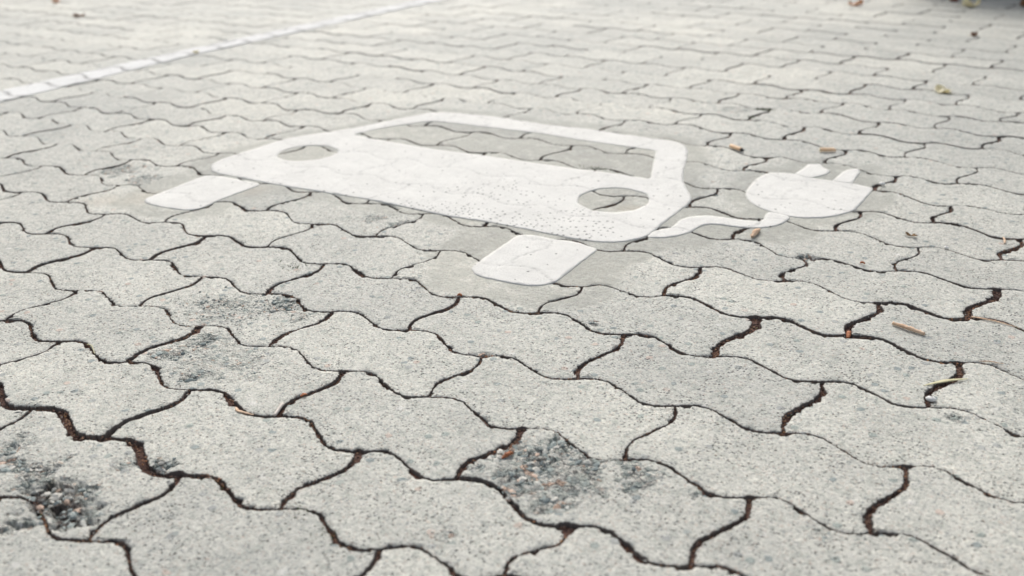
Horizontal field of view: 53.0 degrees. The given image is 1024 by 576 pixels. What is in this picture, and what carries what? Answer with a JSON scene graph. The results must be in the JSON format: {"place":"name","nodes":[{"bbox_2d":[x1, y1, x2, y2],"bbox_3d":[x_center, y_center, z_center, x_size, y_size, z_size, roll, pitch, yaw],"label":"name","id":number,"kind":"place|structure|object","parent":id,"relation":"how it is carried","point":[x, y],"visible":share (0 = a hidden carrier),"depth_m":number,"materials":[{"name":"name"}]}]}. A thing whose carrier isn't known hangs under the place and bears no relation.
{"place":"outdoors","nodes":[
{"label":"outdoors","id":0,"kind":"place"},
{"bbox_2d":[0,0,1023,575],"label":"pavement","id":1,"kind":"structure","parent":0,"point":[378,496],"depth_m":1.26,"materials":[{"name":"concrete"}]},
{"bbox_2d":[0,0,440,101],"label":"painted line","id":2,"kind":"object","parent":1,"relation":"on","point":[9,94],"visible":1,"depth_m":2.85,"materials":[{"name":"white paint"}]},
{"bbox_2d":[235,407,253,414],"bbox_3d":[-0.272,0.125,1.038,0.031,0.003,0.009,13,27,30],"label":"bark strip","id":3,"kind":"object","parent":1,"relation":"on","point":[238,410],"visible":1,"depth_m":1.03,"materials":[{"name":"brown wood"}]},
{"bbox_2d":[273,402,283,416],"bbox_3d":[-0.236,0.123,1.038,0.005,0.004,0.023,3,24,9],"label":"match","id":4,"kind":"object","parent":1,"relation":"on","point":[277,410],"visible":1,"depth_m":1.04,"materials":[{"name":"white wood"}]},
{"bbox_2d":[0,48,1008,575],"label":"grit","id":5,"kind":"object","parent":1,"relation":"on","point":[54,500],"visible":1,"depth_m":0.94,"materials":[{"name":"grey gravel"}]},
{"bbox_2d":[501,450,513,458],"bbox_3d":[-0.004,0.154,0.950,0.008,0.006,0.012,13,27,30],"label":"bark chip","id":6,"kind":"object","parent":5,"relation":"on","point":[507,454],"visible":1,"depth_m":0.95,"materials":[{"name":"brown wood"}]},
{"bbox_2d":[144,112,872,285],"bbox_3d":[-0.008,-0.177,1.726,1.081,0.003,0.752,13,27,30],"label":"electric car symbol","id":7,"kind":"object","parent":1,"relation":"on","point":[537,197],"visible":1,"depth_m":1.70,"materials":[{"name":"white paint"}]},
{"bbox_2d":[280,107,774,539],"bbox_3d":[0.026,-0.106,1.560,0.537,0.006,1.632,8,25,19],"label":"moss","id":8,"kind":"object","parent":1,"relation":"on","point":[768,109],"visible":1,"depth_m":1.42,"materials":[{"name":"plant"}]},
{"bbox_2d":[729,144,743,151],"bbox_3d":[0.411,-0.257,1.880,0.008,0.007,0.034,-14,26,-27],"label":"cigarette butt","id":9,"kind":"object","parent":1,"relation":"on","point":[736,147],"visible":1,"depth_m":1.88,"materials":[{"name":"paper"}]},
{"bbox_2d":[750,228,760,237],"bbox_3d":[0.349,-0.081,1.474,0.010,0.007,0.034,13,27,30],"label":"bark chip","id":10,"kind":"object","parent":1,"relation":"on","point":[755,232],"visible":1,"depth_m":1.47,"materials":[{"name":"brown wood"}]},
{"bbox_2d":[819,148,835,151],"bbox_3d":[0.571,-0.250,1.858,0.029,0.007,0.008,1,23,4],"label":"cigarette butt","id":11,"kind":"object","parent":1,"relation":"on","point":[827,149],"visible":1,"depth_m":1.85,"materials":[{"name":"paper"}]},
{"bbox_2d":[846,331,850,337],"bbox_3d":[0.385,0.052,1.174,0.007,0.004,0.018,13,27,30],"label":"bark chip","id":12,"kind":"object","parent":1,"relation":"on","point":[848,333],"visible":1,"depth_m":1.17,"materials":[{"name":"brown wood"}]},
{"bbox_2d":[845,0,862,5],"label":"leaf","id":13,"kind":"object","parent":1,"relation":"on","point":[859,2],"visible":1,"depth_m":3.49,"materials":[{"name":"plant"}]},
{"bbox_2d":[892,321,924,334],"bbox_3d":[0.454,0.045,1.177,0.007,0.005,0.039,-20,29,-37],"label":"twig","id":14,"kind":"object","parent":1,"relation":"on","point":[910,328],"visible":1,"depth_m":1.18,"materials":[{"name":"brown wood"}]},
{"bbox_2d":[925,396,936,401],"bbox_3d":[0.420,0.111,1.031,0.009,0.006,0.010,-14,26,-27],"label":"pebble","id":15,"kind":"object","parent":1,"relation":"on","point":[931,399],"visible":1,"depth_m":1.03,"materials":[{"name":"stone"}]},
{"bbox_2d":[935,85,950,92],"bbox_3d":[0.955,-0.439,2.275,0.039,0.012,0.041,11,26,27],"label":"leaf","id":16,"kind":"object","parent":1,"relation":"on","point":[940,88],"visible":1,"depth_m":2.29,"materials":[{"name":"plant"}]},
{"bbox_2d":[923,378,967,385],"bbox_3d":[0.448,0.096,1.063,0.052,0.002,0.006,-8,24,-14],"label":"straw","id":17,"kind":"object","parent":1,"relation":"on","point":[943,381],"visible":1,"depth_m":1.06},
{"bbox_2d":[962,0,979,6],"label":"leaf","id":18,"kind":"object","parent":1,"relation":"on","point":[968,3],"visible":1,"depth_m":3.41,"materials":[{"name":"plant"}]},
{"bbox_2d":[970,316,1018,327],"bbox_3d":[0.560,0.039,1.194,0.054,0.003,0.006,13,27,30],"label":"bark strand","id":19,"kind":"object","parent":1,"relation":"on","point":[992,320],"visible":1,"depth_m":1.20,"materials":[{"name":"plant"}]}
]}

